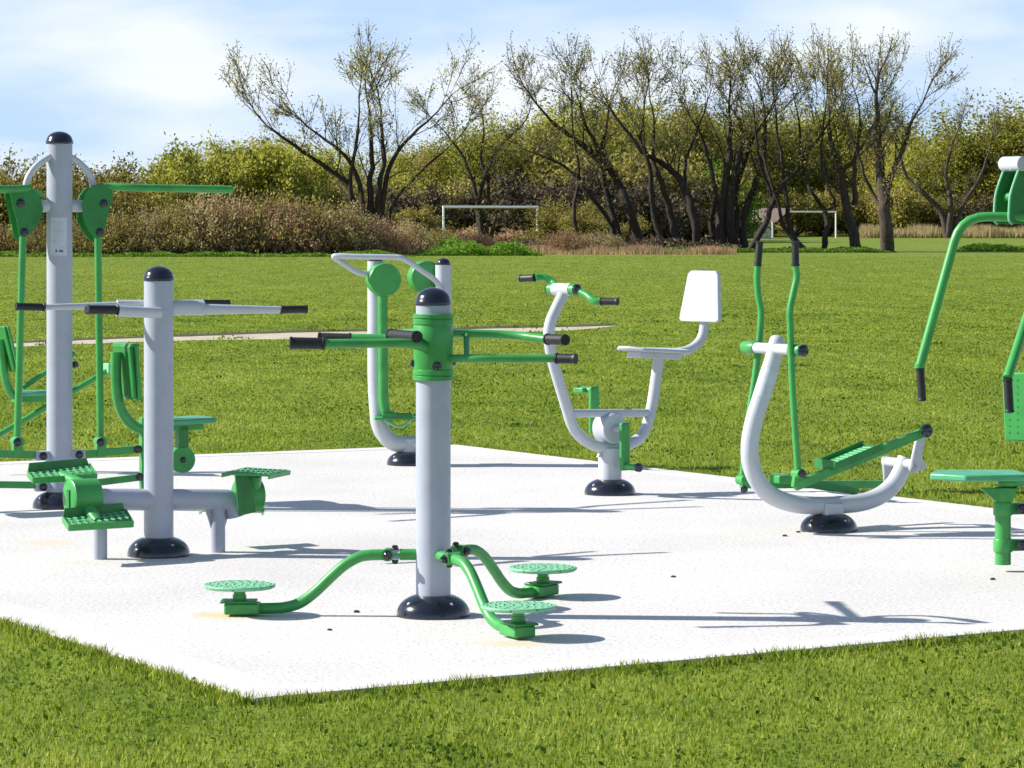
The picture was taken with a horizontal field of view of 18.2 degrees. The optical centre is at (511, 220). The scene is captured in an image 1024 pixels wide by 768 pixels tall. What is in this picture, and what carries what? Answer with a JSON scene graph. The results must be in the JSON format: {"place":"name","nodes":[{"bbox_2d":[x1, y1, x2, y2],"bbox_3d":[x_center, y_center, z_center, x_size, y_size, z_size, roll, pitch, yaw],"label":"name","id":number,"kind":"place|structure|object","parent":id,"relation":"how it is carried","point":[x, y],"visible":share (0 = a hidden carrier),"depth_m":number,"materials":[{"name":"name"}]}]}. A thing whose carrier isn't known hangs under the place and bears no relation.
{"place":"outdoors","nodes":[
{"label":"outdoors","id":0,"kind":"place"},
{"bbox_2d":[14,326,611,346],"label":"path","id":1,"kind":"structure","parent":0,"point":[283,335],"depth_m":44.70,"materials":[{"name":"beige concrete"}]},
{"bbox_2d":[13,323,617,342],"bbox_3d":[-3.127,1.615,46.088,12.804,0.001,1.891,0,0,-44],"label":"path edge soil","id":2,"kind":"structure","parent":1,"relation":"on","point":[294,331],"depth_m":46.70,"materials":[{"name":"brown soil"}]},
{"bbox_2d":[0,445,1023,703],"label":"paving","id":3,"kind":"structure","parent":0,"point":[736,563],"depth_m":14.68,"materials":[{"name":"concrete"}]},
{"bbox_2d":[0,326,109,461],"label":"seated leg press","id":4,"kind":"object","parent":3,"relation":"on","point":[7,356],"visible":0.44,"depth_m":20.24,"materials":[{"name":"green metal"}]},
{"bbox_2d":[0,131,233,509],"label":"pull down station","id":5,"kind":"object","parent":3,"relation":"on","point":[27,206],"visible":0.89,"depth_m":17.81,"materials":[{"name":"green metal"}]},
{"bbox_2d":[14,266,307,559],"bbox_3d":[-1.677,0.908,15.337,1.412,1.384,0.545,0,0,-31],"label":"double stepper","id":6,"kind":"object","parent":3,"relation":"on","point":[93,505],"visible":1,"depth_m":15.23,"materials":[{"name":"grey metal"}]},
{"bbox_2d":[203,287,577,637],"bbox_3d":[-0.486,0.935,12.935,1.527,1.330,1.641,0,0,0],"label":"waist twister","id":7,"kind":"object","parent":3,"relation":"on","point":[429,336],"visible":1,"depth_m":12.90,"materials":[{"name":"green metal"}]},
{"bbox_2d":[331,253,451,465],"bbox_3d":[-0.789,0.905,20.874,0.849,1.391,0.390,0,0,-31],"label":"double air walker","id":8,"kind":"object","parent":3,"relation":"on","point":[383,281],"visible":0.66,"depth_m":20.90,"materials":[{"name":"white metal"}]},
{"bbox_2d":[518,270,720,495],"bbox_3d":[0.731,0.950,18.747,1.279,1.300,0.728,0,0,-30],"label":"seated exercise cycle","id":9,"kind":"object","parent":3,"relation":"on","point":[614,443],"visible":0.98,"depth_m":18.69,"materials":[{"name":"white metal"}]},
{"bbox_2d":[735,241,932,532],"bbox_3d":[1.649,0.852,16.523,1.084,1.497,0.562,0,0,-27],"label":"elliptical cross trainer","id":10,"kind":"object","parent":3,"relation":"on","point":[828,515],"visible":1,"depth_m":16.40,"materials":[{"name":"white metal"}]},
{"bbox_2d":[914,156,1023,564],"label":"chest press","id":11,"kind":"object","parent":3,"relation":"on","point":[1008,205],"visible":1,"depth_m":14.54,"materials":[{"name":"green metal"}]},
{"bbox_2d":[0,223,1023,767],"bbox_3d":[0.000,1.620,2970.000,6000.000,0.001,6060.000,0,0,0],"label":"ground","id":12,"kind":"structure","parent":0,"point":[920,247],"depth_m":26.36,"materials":[{"name":"green plant"}]},
{"bbox_2d":[0,220,46,253],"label":"bramble","id":13,"kind":"object","parent":12,"relation":"on","point":[15,243],"visible":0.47,"depth_m":148.39,"materials":[{"name":"plant"}]},
{"bbox_2d":[26,215,81,253],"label":"bramble","id":14,"kind":"object","parent":12,"relation":"on","point":[36,238],"visible":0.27,"depth_m":147.37,"materials":[{"name":"brown plant"}]},
{"bbox_2d":[0,143,108,242],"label":"hedge bush","id":15,"kind":"object","parent":12,"relation":"on","point":[33,181],"visible":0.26,"depth_m":154.41,"materials":[{"name":"green plant"}]},
{"bbox_2d":[35,180,85,231],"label":"hedge bush","id":16,"kind":"object","parent":12,"relation":"on","point":[75,195],"visible":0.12,"depth_m":153.17,"materials":[{"name":"green plant"}]},
{"bbox_2d":[42,215,128,253],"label":"bramble","id":17,"kind":"object","parent":12,"relation":"on","point":[79,237],"visible":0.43,"depth_m":146.13,"materials":[{"name":"brown plant"}]},
{"bbox_2d":[43,150,152,201],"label":"hedge bush","id":18,"kind":"object","parent":12,"relation":"on","point":[116,174],"visible":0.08,"depth_m":161.29,"materials":[{"name":"green plant"}]},
{"bbox_2d":[72,169,164,225],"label":"hedge bush","id":19,"kind":"object","parent":12,"relation":"on","point":[137,203],"visible":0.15,"depth_m":155.07,"materials":[{"name":"green plant"}]},
{"bbox_2d":[75,199,171,253],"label":"bramble","id":20,"kind":"object","parent":12,"relation":"on","point":[116,224],"visible":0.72,"depth_m":146.11,"materials":[{"name":"brown plant"}]},
{"bbox_2d":[114,202,185,252],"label":"bramble","id":21,"kind":"object","parent":12,"relation":"on","point":[150,223],"visible":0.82,"depth_m":146.23,"materials":[{"name":"plant"}]},
{"bbox_2d":[116,196,236,253],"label":"bramble","id":22,"kind":"object","parent":12,"relation":"on","point":[169,228],"visible":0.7,"depth_m":145.89,"materials":[{"name":"brown plant"}]},
{"bbox_2d":[138,173,231,225],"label":"hedge bush","id":23,"kind":"object","parent":12,"relation":"on","point":[163,198],"visible":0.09,"depth_m":156.64,"materials":[{"name":"green plant"}]},
{"bbox_2d":[132,149,264,215],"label":"hedge bush","id":24,"kind":"object","parent":12,"relation":"on","point":[171,175],"visible":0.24,"depth_m":158.65,"materials":[{"name":"green plant"}]},
{"bbox_2d":[0,249,415,256],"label":"hedge foot plants","id":25,"kind":"object","parent":12,"relation":"on","point":[4,253],"visible":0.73,"depth_m":143.79,"materials":[{"name":"green plant"}]},
{"bbox_2d":[160,184,260,253],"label":"bramble","id":26,"kind":"object","parent":12,"relation":"on","point":[211,206],"visible":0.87,"depth_m":146.15,"materials":[{"name":"brown plant"}]},
{"bbox_2d":[146,131,293,210],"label":"hedge bush","id":27,"kind":"object","parent":12,"relation":"on","point":[190,157],"visible":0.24,"depth_m":160.69,"materials":[{"name":"green plant"}]},
{"bbox_2d":[200,192,281,252],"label":"bramble","id":28,"kind":"object","parent":12,"relation":"on","point":[244,221],"visible":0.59,"depth_m":146.60,"materials":[{"name":"brown plant"}]},
{"bbox_2d":[197,125,327,182],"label":"woodland tree","id":29,"kind":"object","parent":12,"relation":"on","point":[258,140],"visible":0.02,"depth_m":308.36,"materials":[{"name":"green plant"}]},
{"bbox_2d":[192,129,338,211],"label":"hedge bush","id":30,"kind":"object","parent":12,"relation":"on","point":[239,151],"visible":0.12,"depth_m":162.75,"materials":[{"name":"green plant"}]},
{"bbox_2d":[205,137,343,227],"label":"hedge bush","id":31,"kind":"object","parent":12,"relation":"on","point":[288,181],"visible":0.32,"depth_m":161.04,"materials":[{"name":"green plant"}]},
{"bbox_2d":[215,178,337,253],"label":"bramble","id":32,"kind":"object","parent":12,"relation":"on","point":[258,215],"visible":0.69,"depth_m":146.74,"materials":[{"name":"brown plant"}]},
{"bbox_2d":[238,192,354,253],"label":"bramble","id":33,"kind":"object","parent":12,"relation":"on","point":[314,247],"visible":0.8,"depth_m":146.95,"materials":[{"name":"brown plant"}]},
{"bbox_2d":[277,192,380,253],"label":"bramble","id":34,"kind":"object","parent":12,"relation":"on","point":[317,216],"visible":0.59,"depth_m":148.09,"materials":[{"name":"brown plant"}]},
{"bbox_2d":[287,135,379,189],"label":"woodland tree","id":35,"kind":"object","parent":12,"relation":"on","point":[345,169],"visible":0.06,"depth_m":313.96,"materials":[{"name":"green plant"}]},
{"bbox_2d":[293,157,376,225],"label":"hedge bush","id":36,"kind":"object","parent":12,"relation":"on","point":[356,194],"visible":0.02,"depth_m":165.99,"materials":[{"name":"green plant"}]},
{"bbox_2d":[317,198,388,253],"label":"bramble","id":37,"kind":"object","parent":12,"relation":"on","point":[371,237],"visible":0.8,"depth_m":148.26,"materials":[{"name":"brown plant"}]},
{"bbox_2d":[321,176,394,214],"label":"hedge bush","id":38,"kind":"object","parent":12,"relation":"on","point":[341,196],"visible":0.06,"depth_m":166.99,"materials":[{"name":"green plant"}]},
{"bbox_2d":[215,21,504,237],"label":"bare tree","id":39,"kind":"object","parent":12,"relation":"on","point":[380,198],"visible":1,"depth_m":156.91,"materials":[{"name":"brown plant"}]},
{"bbox_2d":[358,213,421,254],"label":"bramble","id":40,"kind":"object","parent":12,"relation":"on","point":[391,241],"visible":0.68,"depth_m":149.53,"materials":[{"name":"brown plant"}]},
{"bbox_2d":[357,134,447,197],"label":"woodland tree","id":41,"kind":"object","parent":12,"relation":"on","point":[396,169],"visible":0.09,"depth_m":318.20,"materials":[{"name":"green plant"}]},
{"bbox_2d":[367,200,448,237],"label":"hedge bush","id":42,"kind":"object","parent":12,"relation":"on","point":[427,221],"visible":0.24,"depth_m":166.00,"materials":[{"name":"green plant"}]},
{"bbox_2d":[390,217,440,254],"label":"bramble","id":43,"kind":"object","parent":12,"relation":"on","point":[425,244],"visible":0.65,"depth_m":151.69,"materials":[{"name":"brown plant"}]},
{"bbox_2d":[365,177,475,228],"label":"shrub","id":44,"kind":"object","parent":12,"relation":"on","point":[434,196],"visible":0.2,"depth_m":266.12,"materials":[{"name":"green plant"}]},
{"bbox_2d":[363,127,512,199],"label":"woodland tree","id":45,"kind":"object","parent":12,"relation":"on","point":[423,159],"visible":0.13,"depth_m":298.20,"materials":[{"name":"green plant"}]},
{"bbox_2d":[396,173,494,231],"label":"shrub","id":46,"kind":"object","parent":12,"relation":"on","point":[448,193],"visible":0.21,"depth_m":274.82,"materials":[{"name":"green plant"}]},
{"bbox_2d":[416,225,474,246],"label":"bramble","id":47,"kind":"object","parent":12,"relation":"on","point":[440,237],"visible":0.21,"depth_m":154.58,"materials":[{"name":"brown plant"}]},
{"bbox_2d":[393,105,538,191],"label":"woodland tree","id":48,"kind":"object","parent":12,"relation":"on","point":[473,167],"visible":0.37,"depth_m":296.28,"materials":[{"name":"green plant"}]},
{"bbox_2d":[409,237,544,255],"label":"nettle patch","id":49,"kind":"object","parent":12,"relation":"on","point":[455,247],"visible":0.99,"depth_m":148.44,"materials":[{"name":"green plant"}]},
{"bbox_2d":[455,231,501,246],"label":"bramble","id":50,"kind":"object","parent":12,"relation":"on","point":[483,239],"visible":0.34,"depth_m":157.73,"materials":[{"name":"brown plant"}]},
{"bbox_2d":[445,175,527,227],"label":"shrub","id":51,"kind":"object","parent":12,"relation":"on","point":[471,212],"visible":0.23,"depth_m":274.57,"materials":[{"name":"green plant"}]},
{"bbox_2d":[442,206,538,237],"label":"football goal","id":52,"kind":"object","parent":12,"relation":"on","point":[443,214],"visible":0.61,"depth_m":212.97,"materials":[{"name":"white paint"}]},
{"bbox_2d":[397,62,594,240],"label":"bare tree","id":53,"kind":"object","parent":12,"relation":"on","point":[478,194],"visible":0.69,"depth_m":244.76,"materials":[{"name":"brown plant"}]},
{"bbox_2d":[0,443,1023,707],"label":"edge grass","id":54,"kind":"structure","parent":12,"relation":"on","point":[160,675],"depth_m":11.60,"materials":[{"name":"green plant"}]},
{"bbox_2d":[475,118,569,181],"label":"woodland tree","id":55,"kind":"object","parent":12,"relation":"on","point":[533,135],"visible":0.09,"depth_m":297.35,"materials":[{"name":"green plant"}]},
{"bbox_2d":[456,82,635,180],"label":"woodland tree","id":56,"kind":"object","parent":12,"relation":"on","point":[544,120],"visible":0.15,"depth_m":300.01,"materials":[{"name":"green plant"}]},
{"bbox_2d":[468,157,642,243],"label":"shrub","id":57,"kind":"object","parent":12,"relation":"on","point":[515,194],"visible":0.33,"depth_m":222.56,"materials":[{"name":"green plant"}]},
{"bbox_2d":[508,188,611,240],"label":"hedge bush","id":58,"kind":"object","parent":12,"relation":"on","point":[545,223],"visible":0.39,"depth_m":184.91,"materials":[{"name":"green plant"}]},
{"bbox_2d":[531,228,591,251],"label":"bramble","id":59,"kind":"object","parent":12,"relation":"on","point":[566,242],"visible":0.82,"depth_m":161.56,"materials":[{"name":"brown plant"}]},
{"bbox_2d":[468,30,660,244],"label":"bare tree","id":60,"kind":"object","parent":12,"relation":"on","point":[602,161],"visible":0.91,"depth_m":171.53,"materials":[{"name":"brown plant"}]},
{"bbox_2d":[436,224,710,241],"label":"woodland floor","id":61,"kind":"structure","parent":12,"relation":"on","point":[470,230],"depth_m":247.56,"materials":[{"name":"brown plant"}]},
{"bbox_2d":[513,89,655,162],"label":"woodland tree","id":62,"kind":"object","parent":12,"relation":"on","point":[611,125],"visible":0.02,"depth_m":308.14,"materials":[{"name":"green plant"}]},
{"bbox_2d":[442,231,741,248],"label":"dark tangle","id":63,"kind":"object","parent":12,"relation":"on","point":[669,243],"visible":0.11,"depth_m":166.05,"materials":[{"name":"plant"}]},
{"bbox_2d":[520,168,683,242],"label":"shrub","id":64,"kind":"object","parent":12,"relation":"on","point":[639,200],"visible":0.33,"depth_m":217.08,"materials":[{"name":"green plant"}]},
{"bbox_2d":[554,207,651,242],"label":"hedge bush","id":65,"kind":"object","parent":12,"relation":"on","point":[588,225],"visible":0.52,"depth_m":175.55,"materials":[{"name":"green plant"}]},
{"bbox_2d":[580,229,627,248],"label":"bramble","id":66,"kind":"object","parent":12,"relation":"on","point":[601,241],"visible":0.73,"depth_m":161.74,"materials":[{"name":"brown plant"}]},
{"bbox_2d":[514,129,703,240],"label":"shrub","id":67,"kind":"object","parent":12,"relation":"on","point":[540,163],"visible":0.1,"depth_m":242.70,"materials":[{"name":"green plant"}]},
{"bbox_2d":[524,83,708,166],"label":"woodland tree","id":68,"kind":"object","parent":12,"relation":"on","point":[656,122],"visible":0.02,"depth_m":319.29,"materials":[{"name":"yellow plant"}]},
{"bbox_2d":[533,146,711,241],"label":"shrub","id":69,"kind":"object","parent":12,"relation":"on","point":[571,168],"visible":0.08,"depth_m":236.86,"materials":[{"name":"green plant"}]},
{"bbox_2d":[557,25,734,246],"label":"bare tree","id":70,"kind":"object","parent":12,"relation":"on","point":[641,148],"visible":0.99,"depth_m":167.94,"materials":[{"name":"brown plant"}]},
{"bbox_2d":[599,174,708,242],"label":"shrub","id":71,"kind":"object","parent":12,"relation":"on","point":[683,222],"visible":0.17,"depth_m":224.44,"materials":[{"name":"green plant"}]},
{"bbox_2d":[604,91,728,169],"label":"woodland tree","id":72,"kind":"object","parent":12,"relation":"on","point":[673,122],"visible":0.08,"depth_m":331.84,"materials":[{"name":"green plant"}]},
{"bbox_2d":[613,152,762,240],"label":"shrub","id":73,"kind":"object","parent":12,"relation":"on","point":[707,200],"visible":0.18,"depth_m":238.10,"materials":[{"name":"green plant"}]},
{"bbox_2d":[660,91,788,203],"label":"woodland tree","id":74,"kind":"object","parent":12,"relation":"on","point":[725,150],"visible":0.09,"depth_m":338.94,"materials":[{"name":"green plant"}]},
{"bbox_2d":[684,154,767,241],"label":"shrub","id":75,"kind":"object","parent":12,"relation":"on","point":[750,216],"visible":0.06,"depth_m":241.50,"materials":[{"name":"green plant"}]},
{"bbox_2d":[650,20,806,247],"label":"bare tree","id":76,"kind":"object","parent":12,"relation":"on","point":[730,221],"visible":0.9,"depth_m":167.71,"materials":[{"name":"brown plant"}]},
{"bbox_2d":[650,90,827,207],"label":"woodland tree","id":77,"kind":"object","parent":12,"relation":"on","point":[769,147],"visible":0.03,"depth_m":348.55,"materials":[{"name":"green plant"}]},
{"bbox_2d":[747,208,790,238],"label":"hut","id":78,"kind":"object","parent":12,"relation":"on","point":[775,216],"visible":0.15,"depth_m":288.50,"materials":[{"name":"brown"}]},
{"bbox_2d":[721,25,822,247],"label":"bare tree","id":79,"kind":"object","parent":12,"relation":"on","point":[790,233],"visible":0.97,"depth_m":166.05,"materials":[{"name":"brown plant"}]},
{"bbox_2d":[700,102,846,224],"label":"woodland tree","id":80,"kind":"object","parent":12,"relation":"on","point":[786,152],"visible":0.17,"depth_m":351.94,"materials":[{"name":"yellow plant"}]},
{"bbox_2d":[662,245,896,252],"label":"tree foot plants","id":81,"kind":"object","parent":12,"relation":"on","point":[851,249],"visible":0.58,"depth_m":162.31,"materials":[{"name":"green plant"}]},
{"bbox_2d":[709,27,882,248],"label":"bare tree","id":82,"kind":"object","parent":12,"relation":"on","point":[763,226],"visible":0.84,"depth_m":165.91,"materials":[{"name":"brown plant"}]},
{"bbox_2d":[758,186,839,236],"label":"shrub","id":83,"kind":"object","parent":12,"relation":"on","point":[798,204],"visible":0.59,"depth_m":326.79,"materials":[{"name":"green plant"}]},
{"bbox_2d":[734,86,874,234],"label":"woodland tree","id":84,"kind":"object","parent":12,"relation":"on","point":[796,230],"visible":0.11,"depth_m":356.39,"materials":[{"name":"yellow plant"}]},
{"bbox_2d":[767,23,862,248],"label":"bare tree","id":85,"kind":"object","parent":12,"relation":"on","point":[820,204],"visible":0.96,"depth_m":165.54,"materials":[{"name":"brown plant"}]},
{"bbox_2d":[797,188,866,236],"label":"shrub","id":86,"kind":"object","parent":12,"relation":"on","point":[839,228],"visible":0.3,"depth_m":328.05,"materials":[{"name":"green plant"}]},
{"bbox_2d":[797,184,901,236],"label":"shrub","id":87,"kind":"object","parent":12,"relation":"on","point":[858,210],"visible":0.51,"depth_m":326.60,"materials":[{"name":"green plant"}]},
{"bbox_2d":[789,21,914,246],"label":"bare tree","id":88,"kind":"object","parent":12,"relation":"on","point":[849,220],"visible":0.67,"depth_m":167.83,"materials":[{"name":"brown plant"}]},
{"bbox_2d":[801,90,930,230],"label":"woodland tree","id":89,"kind":"object","parent":12,"relation":"on","point":[856,125],"visible":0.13,"depth_m":356.68,"materials":[{"name":"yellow plant"}]},
{"bbox_2d":[820,122,935,196],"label":"woodland tree","id":90,"kind":"object","parent":12,"relation":"on","point":[868,162],"visible":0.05,"depth_m":347.36,"materials":[{"name":"green plant"}]},
{"bbox_2d":[812,26,971,251],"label":"bare tree","id":91,"kind":"object","parent":12,"relation":"on","point":[884,184],"visible":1,"depth_m":163.42,"materials":[{"name":"brown plant"}]},
{"bbox_2d":[862,180,931,229],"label":"shrub","id":92,"kind":"object","parent":12,"relation":"on","point":[903,206],"visible":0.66,"depth_m":322.18,"materials":[{"name":"green plant"}]},
{"bbox_2d":[848,127,968,202],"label":"woodland tree","id":93,"kind":"object","parent":12,"relation":"on","point":[901,182],"visible":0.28,"depth_m":338.08,"materials":[{"name":"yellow plant"}]},
{"bbox_2d":[859,223,1023,237],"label":"reed bed","id":94,"kind":"object","parent":12,"relation":"on","point":[928,231],"visible":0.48,"depth_m":300.76,"materials":[{"name":"beige plant"}]},
{"bbox_2d":[870,88,1014,237],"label":"bare tree","id":95,"kind":"object","parent":12,"relation":"on","point":[948,225],"visible":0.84,"depth_m":294.92,"materials":[{"name":"brown plant"}]},
{"bbox_2d":[908,189,977,227],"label":"shrub","id":96,"kind":"object","parent":12,"relation":"on","point":[933,214],"visible":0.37,"depth_m":323.27,"materials":[{"name":"green plant"}]},
{"bbox_2d":[908,118,992,200],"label":"woodland tree","id":97,"kind":"object","parent":12,"relation":"on","point":[931,143],"visible":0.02,"depth_m":344.80,"materials":[{"name":"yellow plant"}]},
{"bbox_2d":[897,79,1023,202],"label":"woodland tree","id":98,"kind":"object","parent":12,"relation":"on","point":[967,154],"visible":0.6,"depth_m":327.65,"materials":[{"name":"green plant"}]},
{"bbox_2d":[933,185,1013,227],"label":"shrub","id":99,"kind":"object","parent":12,"relation":"on","point":[986,206],"visible":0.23,"depth_m":322.47,"materials":[{"name":"green plant"}]},
{"bbox_2d":[946,242,1023,251],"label":"plants","id":100,"kind":"object","parent":12,"relation":"on","point":[979,247],"visible":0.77,"depth_m":168.32,"materials":[{"name":"green plant"}]},
{"bbox_2d":[956,93,1023,197],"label":"woodland tree","id":101,"kind":"object","parent":12,"relation":"on","point":[991,167],"visible":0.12,"depth_m":329.44,"materials":[{"name":"green plant"}]},
{"bbox_2d":[0,0,1023,188],"label":"sky","id":102,"kind":"structure","parent":0,"point":[109,75],"materials":[{"name":"blue"}]},
{"bbox_2d":[389,242,736,254],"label":"dry grass","id":103,"kind":"structure","parent":0,"point":[641,249],"depth_m":154.25,"materials":[{"name":"beige plant"}]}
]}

